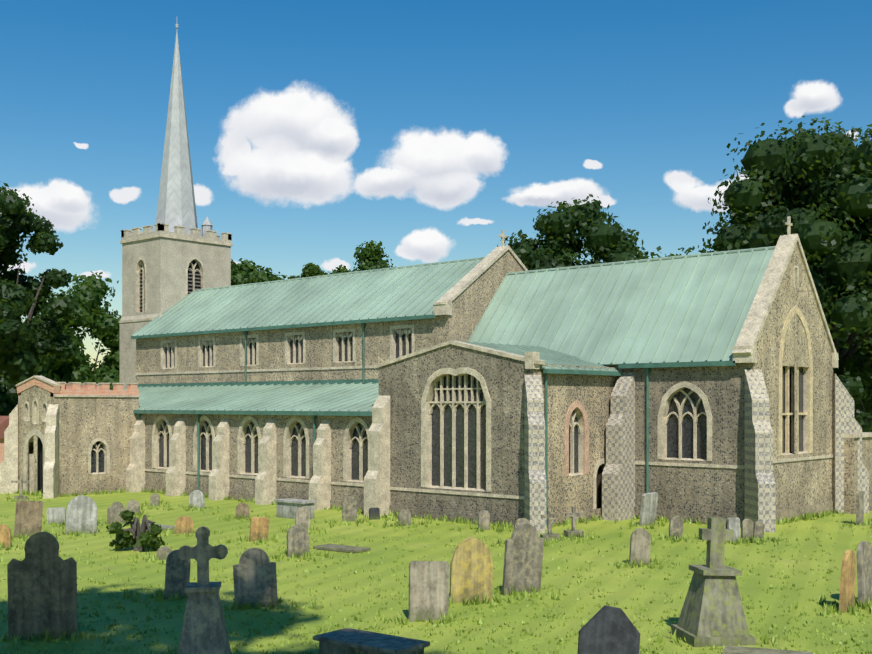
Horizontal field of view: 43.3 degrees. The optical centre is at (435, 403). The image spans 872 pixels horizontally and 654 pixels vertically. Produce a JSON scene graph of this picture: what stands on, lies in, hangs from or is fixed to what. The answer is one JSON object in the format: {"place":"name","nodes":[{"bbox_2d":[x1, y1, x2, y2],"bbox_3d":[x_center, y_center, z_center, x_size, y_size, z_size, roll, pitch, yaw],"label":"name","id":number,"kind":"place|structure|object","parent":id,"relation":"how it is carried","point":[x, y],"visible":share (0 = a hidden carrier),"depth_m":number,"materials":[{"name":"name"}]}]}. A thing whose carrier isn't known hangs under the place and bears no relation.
{"place":"outdoors","nodes":[
{"label":"outdoors","id":0,"kind":"place"},
{"bbox_2d":[120,224,231,388],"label":"church tower","id":1,"kind":"structure","parent":0,"point":[166,260],"depth_m":72.12,"materials":[{"name":"beige stone"}]},
{"bbox_2d":[37,260,199,492],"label":"dark openings","id":2,"kind":"object","parent":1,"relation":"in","point":[39,464],"visible":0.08,"depth_m":58.14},
{"bbox_2d":[139,269,200,309],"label":"louvres","id":3,"kind":"object","parent":1,"relation":"in","point":[196,281],"visible":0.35,"depth_m":72.40,"materials":[{"name":"grey wood"}]},
{"bbox_2d":[156,31,197,234],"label":"church spire","id":4,"kind":"structure","parent":1,"relation":"on","point":[176,203],"depth_m":73.23,"materials":[{"name":"grey metal"}]},
{"bbox_2d":[176,24,212,236],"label":"finial","id":5,"kind":"object","parent":1,"relation":"on","point":[207,224],"visible":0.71,"depth_m":73.75,"materials":[{"name":"grey metal"}]},
{"bbox_2d":[0,487,871,653],"bbox_3d":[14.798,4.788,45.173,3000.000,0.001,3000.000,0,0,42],"label":"lawn","id":6,"kind":"structure","parent":0,"point":[656,582],"depth_m":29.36,"materials":[{"name":"green plant"}]},
{"bbox_2d":[0,439,3,463],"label":"wall","id":7,"kind":"structure","parent":6,"relation":"on","point":[1,450],"depth_m":68.08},
{"bbox_2d":[0,416,8,438],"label":"roof","id":8,"kind":"structure","parent":7,"relation":"on","point":[4,422],"depth_m":68.04,"materials":[{"name":"red tile"}]},
{"bbox_2d":[0,524,10,547],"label":"gravestone","id":9,"kind":"object","parent":6,"relation":"on","point":[5,534],"visible":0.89,"depth_m":36.36,"materials":[{"name":"stone"}]},
{"bbox_2d":[0,379,19,415],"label":"tree","id":10,"kind":"object","parent":6,"relation":"on","point":[8,401],"visible":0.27,"depth_m":76.97,"materials":[{"name":"green plant"}]},
{"bbox_2d":[11,475,30,499],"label":"cross gravestone","id":11,"kind":"object","parent":6,"relation":"on","point":[21,482],"visible":0.83,"depth_m":54.33,"materials":[{"name":"grey stone"}]},
{"bbox_2d":[0,277,51,388],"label":"tree","id":12,"kind":"object","parent":6,"relation":"on","point":[17,362],"visible":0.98,"depth_m":69.11,"materials":[{"name":"green plant"}]},
{"bbox_2d":[14,500,42,537],"bbox_3d":[-14.624,4.205,39.429,0.913,1.411,0.104,4,-4,-18],"label":"flat gravestone","id":13,"kind":"object","parent":6,"relation":"on","point":[28,518],"visible":0.75,"depth_m":39.38,"materials":[{"name":"brown stone"}]},
{"bbox_2d":[0,181,82,384],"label":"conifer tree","id":14,"kind":"object","parent":6,"relation":"on","point":[16,218],"depth_m":84.88,"materials":[{"name":"green plant"}]},
{"bbox_2d":[7,532,77,639],"bbox_3d":[-7.997,3.760,22.327,1.333,2.297,0.104,0,2,-8],"label":"gravestone","id":15,"kind":"object","parent":6,"relation":"on","point":[42,584],"visible":0.94,"depth_m":22.27,"materials":[{"name":"grey stone"}]},
{"bbox_2d":[47,507,65,523],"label":"flat gravestone","id":16,"kind":"object","parent":6,"relation":"on","point":[57,515],"visible":0.75,"depth_m":43.59,"materials":[{"name":"grey stone"}]},
{"bbox_2d":[22,333,96,389],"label":"tree","id":17,"kind":"object","parent":6,"relation":"on","point":[65,371],"visible":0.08,"depth_m":96.65,"materials":[{"name":"green plant"}]},
{"bbox_2d":[20,271,121,389],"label":"tree","id":18,"kind":"object","parent":6,"relation":"on","point":[90,292],"depth_m":104.52,"materials":[{"name":"green plant"}]},
{"bbox_2d":[65,495,96,534],"bbox_3d":[-13.007,4.149,40.334,1.076,1.522,0.144,3,1,-23],"label":"gravestone","id":19,"kind":"object","parent":6,"relation":"on","point":[81,513],"visible":0.89,"depth_m":40.26,"materials":[{"name":"grey stone"}]},
{"bbox_2d":[107,502,125,524],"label":"gravestone","id":20,"kind":"object","parent":6,"relation":"on","point":[115,510],"visible":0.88,"depth_m":43.38,"materials":[{"name":"grey stone"}]},
{"bbox_2d":[126,500,139,513],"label":"gravestone","id":21,"kind":"object","parent":6,"relation":"on","point":[133,505],"visible":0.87,"depth_m":46.97,"materials":[{"name":"grey stone"}]},
{"bbox_2d":[106,510,164,550],"bbox_3d":[-9.901,4.225,35.608,1.965,1.594,1.686,0,0,42],"label":"weedy shrub","id":22,"kind":"object","parent":6,"relation":"on","point":[125,539],"depth_m":35.53,"materials":[{"name":"green plant"}]},
{"bbox_2d":[150,494,159,505],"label":"gravestone","id":23,"kind":"object","parent":6,"relation":"on","point":[154,498],"visible":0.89,"depth_m":51.13,"materials":[{"name":"grey stone"}]},
{"bbox_2d":[140,523,174,529],"bbox_3d":[-10.700,4.739,42.120,1.700,0.100,0.700,0,0,42],"label":"ledger stone","id":24,"kind":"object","parent":6,"relation":"on","point":[164,527],"depth_m":41.81,"materials":[{"name":"grey stone"}]},
{"bbox_2d":[157,546,171,559],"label":"gravestone","id":25,"kind":"object","parent":6,"relation":"on","point":[163,552],"visible":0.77,"depth_m":33.56,"materials":[{"name":"grey stone"}]},
{"bbox_2d":[164,549,190,598],"bbox_3d":[-6.351,4.253,27.001,0.576,1.313,0.140,3,2,-21],"label":"gravestone","id":26,"kind":"object","parent":6,"relation":"on","point":[177,575],"visible":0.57,"depth_m":26.92,"materials":[{"name":"grey stone"}]},
{"bbox_2d":[174,516,193,533],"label":"gravestone","id":27,"kind":"object","parent":6,"relation":"on","point":[183,524],"visible":0.89,"depth_m":40.32,"materials":[{"name":"stone"}]},
{"bbox_2d":[189,490,204,507],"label":"gravestone","id":28,"kind":"object","parent":6,"relation":"on","point":[196,498],"visible":0.87,"depth_m":50.07,"materials":[{"name":"grey stone"}]},
{"bbox_2d":[177,526,231,653],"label":"stone cross monument","id":29,"kind":"object","parent":6,"relation":"on","point":[204,630],"visible":1,"depth_m":18.15,"materials":[{"name":"grey stone"}]},
{"bbox_2d":[236,503,249,517],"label":"gravestone","id":30,"kind":"object","parent":6,"relation":"on","point":[242,509],"visible":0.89,"depth_m":45.79,"materials":[{"name":"brown stone"}]},
{"bbox_2d":[233,548,277,607],"bbox_3d":[-4.253,4.156,25.841,0.998,1.506,0.121,-2,-2,-10],"label":"gravestone","id":31,"kind":"object","parent":6,"relation":"on","point":[254,575],"visible":0.9,"depth_m":25.79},
{"bbox_2d":[249,517,268,541],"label":"flat gravestone","id":32,"kind":"object","parent":6,"relation":"on","point":[259,527],"visible":0.75,"depth_m":38.09,"materials":[{"name":"stone"}]},
{"bbox_2d":[231,258,290,285],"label":"tree","id":33,"kind":"object","parent":6,"relation":"on","point":[245,272],"visible":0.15,"depth_m":113.04,"materials":[{"name":"green plant"}]},
{"bbox_2d":[274,498,316,518],"bbox_3d":[-5.871,4.413,45.855,1.800,0.750,0.800,0,0,42],"label":"tomb chest","id":34,"kind":"object","parent":6,"relation":"on","point":[287,507],"visible":0.86,"depth_m":45.62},
{"bbox_2d":[286,525,308,556],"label":"gravestone","id":35,"kind":"object","parent":6,"relation":"on","point":[297,536],"visible":0.89,"depth_m":34.27,"materials":[{"name":"grey stone"}]},
{"bbox_2d":[295,507,309,529],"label":"gravestone","id":36,"kind":"object","parent":6,"relation":"on","point":[302,516],"visible":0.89,"depth_m":41.19,"materials":[{"name":"grey stone"}]},
{"bbox_2d":[288,263,332,278],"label":"tree","id":37,"kind":"object","parent":6,"relation":"on","point":[310,269],"visible":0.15,"depth_m":122.11,"materials":[{"name":"green plant"}]},
{"bbox_2d":[313,544,370,552],"bbox_3d":[-3.081,4.739,35.852,1.800,0.100,0.800,0,0,37],"label":"ledger stone","id":38,"kind":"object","parent":6,"relation":"on","point":[342,548],"depth_m":35.72,"materials":[{"name":"grey stone"}]},
{"bbox_2d":[342,496,356,521],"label":"gravestone","id":39,"kind":"object","parent":6,"relation":"on","point":[349,508],"visible":0.89,"depth_m":44.47,"materials":[{"name":"grey stone"}]},
{"bbox_2d":[330,240,395,273],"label":"tree","id":40,"kind":"object","parent":6,"relation":"on","point":[370,256],"visible":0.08,"depth_m":125.84,"materials":[{"name":"green plant"}]},
{"bbox_2d":[313,628,429,653],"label":"chest tomb","id":41,"kind":"object","parent":6,"relation":"on","point":[348,641],"visible":1,"depth_m":20.23,"materials":[{"name":"grey stone"}]},
{"bbox_2d":[369,507,379,519],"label":"flat gravestone","id":42,"kind":"object","parent":6,"relation":"on","point":[374,513],"visible":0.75,"depth_m":45.25,"materials":[{"name":"stone"}]},
{"bbox_2d":[398,509,410,525],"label":"gravestone","id":43,"kind":"object","parent":6,"relation":"on","point":[404,517],"visible":0.89,"depth_m":42.97,"materials":[{"name":"grey stone"}]},
{"bbox_2d":[408,561,448,621],"bbox_3d":[-0.159,4.207,24.316,0.899,1.414,0.091,3,-8,-18],"label":"flat gravestone","id":44,"kind":"object","parent":6,"relation":"on","point":[428,588],"visible":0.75,"depth_m":24.27,"materials":[{"name":"grey stone"}]},
{"bbox_2d":[0,216,871,515],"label":"stone dressings","id":45,"kind":"structure","parent":6,"relation":"on","point":[374,486],"depth_m":50.96,"materials":[{"name":"beige stone"}]},
{"bbox_2d":[18,243,871,525],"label":"flint walls","id":46,"kind":"structure","parent":6,"relation":"on","point":[803,486],"depth_m":52.32,"materials":[{"name":"grey stone"}]},
{"bbox_2d":[16,377,138,394],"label":"brick parapet","id":47,"kind":"structure","parent":46,"relation":"on","point":[87,389],"depth_m":57.88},
{"bbox_2d":[131,314,736,525],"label":"gutters and downpipes","id":48,"kind":"object","parent":46,"relation":"attached to","point":[647,367],"visible":0.77,"depth_m":54.29,"materials":[{"name":"teal metal"}]},
{"bbox_2d":[91,332,802,488],"bbox_3d":[-4.091,0.039,52.817,39.870,7.400,10.612,0,0,33],"label":"window glass","id":49,"kind":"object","parent":46,"relation":"in","point":[673,437],"depth_m":45.26,"materials":[{"name":"black glass"}]},
{"bbox_2d":[133,246,775,411],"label":"church copper roofs","id":50,"kind":"structure","parent":46,"relation":"on","point":[707,310],"depth_m":50.34,"materials":[{"name":"teal metal"}]},
{"bbox_2d":[124,248,767,410],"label":"roof seams","id":51,"kind":"object","parent":50,"relation":"on","point":[551,357],"visible":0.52,"depth_m":54.63,"materials":[{"name":"teal metal"}]},
{"bbox_2d":[565,400,588,475],"bbox_3d":[5.631,1.373,44.140,0.085,3.032,1.670,0,0,42],"label":"window surround","id":52,"kind":"object","parent":46,"relation":"attached to","point":[578,405],"visible":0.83,"depth_m":44.40,"materials":[{"name":"beige stone"}]},
{"bbox_2d":[596,465,602,508],"bbox_3d":[6.695,3.639,45.763,0.001,2.300,1.050,0,0,42],"label":"church door","id":53,"kind":"structure","parent":46,"relation":"in","point":[599,488],"depth_m":45.92,"materials":[{"name":"black wood"}]},
{"bbox_2d":[779,305,812,455],"bbox_3d":[14.717,-0.978,45.245,0.265,6.134,3.300,0,0,42],"label":"window frame","id":54,"kind":"object","parent":46,"relation":"in","point":[795,309],"visible":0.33,"depth_m":45.16,"materials":[{"name":"beige stone"}]},
{"bbox_2d":[450,537,492,602],"bbox_3d":[0.857,4.064,26.468,1.031,1.692,0.128,1,3,-13],"label":"gravestone","id":55,"kind":"object","parent":6,"relation":"on","point":[471,568],"visible":0.89,"depth_m":26.39,"materials":[{"name":"yellow stone"}]},
{"bbox_2d":[478,510,489,529],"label":"gravestone","id":56,"kind":"object","parent":6,"relation":"on","point":[484,518],"visible":0.89,"depth_m":41.55,"materials":[{"name":"grey stone"}]},
{"bbox_2d":[514,518,529,528],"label":"gravestone","id":57,"kind":"object","parent":6,"relation":"on","point":[519,521],"visible":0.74,"depth_m":37.67,"materials":[{"name":"grey stone"}]},
{"bbox_2d":[502,523,543,595],"bbox_3d":[2.185,3.954,27.480,1.034,1.924,0.106,0,8,-23],"label":"gravestone","id":58,"kind":"object","parent":6,"relation":"on","point":[523,556],"visible":0.92,"depth_m":27.40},
{"bbox_2d":[540,507,559,540],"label":"cross gravestone","id":59,"kind":"object","parent":6,"relation":"on","point":[549,516],"visible":0.86,"depth_m":38.27,"materials":[{"name":"grey stone"}]},
{"bbox_2d":[379,344,752,525],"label":"flint chancel walls","id":60,"kind":"structure","parent":6,"relation":"on","point":[695,493],"depth_m":43.95,"materials":[{"name":"grey stone"}]},
{"bbox_2d":[564,507,583,537],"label":"cross gravestone","id":61,"kind":"object","parent":6,"relation":"on","point":[573,514],"visible":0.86,"depth_m":39.39,"materials":[{"name":"grey stone"}]},
{"bbox_2d":[497,194,678,270],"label":"tree","id":62,"kind":"object","parent":6,"relation":"on","point":[564,244],"visible":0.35,"depth_m":97.81,"materials":[{"name":"green plant"}]},
{"bbox_2d":[577,605,639,653],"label":"gravestone","id":63,"kind":"object","parent":6,"relation":"on","point":[605,629],"visible":1,"depth_m":19.50,"materials":[{"name":"stone"}]},
{"bbox_2d":[629,528,650,564],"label":"gravestone","id":64,"kind":"object","parent":6,"relation":"on","point":[640,541],"visible":0.89,"depth_m":32.51,"materials":[{"name":"grey stone"}]},
{"bbox_2d":[639,492,657,525],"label":"flat gravestone","id":65,"kind":"object","parent":6,"relation":"on","point":[649,502],"visible":0.75,"depth_m":42.98,"materials":[{"name":"grey stone"}]},
{"bbox_2d":[668,516,682,538],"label":"gravestone","id":66,"kind":"object","parent":6,"relation":"on","point":[675,525],"visible":0.89,"depth_m":38.72,"materials":[{"name":"grey stone"}]},
{"bbox_2d":[524,369,868,532],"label":"buttresses","id":67,"kind":"structure","parent":6,"relation":"on","point":[618,488],"depth_m":42.07,"materials":[{"name":"grey stone"}]},
{"bbox_2d":[671,517,755,646],"bbox_3d":[5.647,3.609,22.290,1.280,2.561,1.279,2,0,-8],"label":"monument","id":68,"kind":"object","parent":6,"relation":"on","point":[712,612],"visible":0.96,"depth_m":21.92,"materials":[{"name":"grey stone"}]},
{"bbox_2d":[727,517,739,541],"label":"flat gravestone","id":69,"kind":"object","parent":6,"relation":"on","point":[733,523],"visible":0.7,"depth_m":38.03,"materials":[{"name":"grey stone"}]},
{"bbox_2d":[741,519,753,539],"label":"gravestone","id":70,"kind":"object","parent":6,"relation":"on","point":[747,526],"visible":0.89,"depth_m":38.14,"materials":[{"name":"grey stone"}]},
{"bbox_2d":[753,521,763,539],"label":"gravestone","id":71,"kind":"object","parent":6,"relation":"on","point":[758,529],"visible":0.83,"depth_m":38.37,"materials":[{"name":"grey stone"}]},
{"bbox_2d":[722,645,812,653],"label":"ledger stone","id":72,"kind":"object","parent":6,"relation":"on","point":[728,649],"depth_m":20.84,"materials":[{"name":"beige stone"}]},
{"bbox_2d":[678,116,871,418],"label":"tree","id":73,"kind":"object","parent":6,"relation":"on","point":[827,176],"depth_m":60.15,"materials":[{"name":"green plant"}]},
{"bbox_2d":[839,550,855,612],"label":"gravestone","id":74,"kind":"object","parent":6,"relation":"on","point":[847,580],"visible":0.89,"depth_m":25.19,"materials":[{"name":"stone"}]},
{"bbox_2d":[836,342,871,431],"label":"tree","id":75,"kind":"object","parent":6,"relation":"on","point":[853,385],"depth_m":58.18,"materials":[{"name":"green plant"}]},
{"bbox_2d":[856,491,863,524],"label":"flat gravestone","id":76,"kind":"object","parent":6,"relation":"on","point":[859,506],"visible":0.75,"depth_m":43.25,"materials":[{"name":"grey stone"}]},
{"bbox_2d":[856,541,871,605],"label":"gravestone","id":77,"kind":"object","parent":6,"relation":"on","point":[864,566],"visible":0.91,"depth_m":26.00,"materials":[{"name":"grey stone"}]},
{"bbox_2d":[0,0,871,370],"label":"sky","id":78,"kind":"structure","parent":0,"point":[427,130],"materials":[{"name":"blue"}]},
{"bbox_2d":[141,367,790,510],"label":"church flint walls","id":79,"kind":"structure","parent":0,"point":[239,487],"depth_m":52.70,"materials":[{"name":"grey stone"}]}
]}

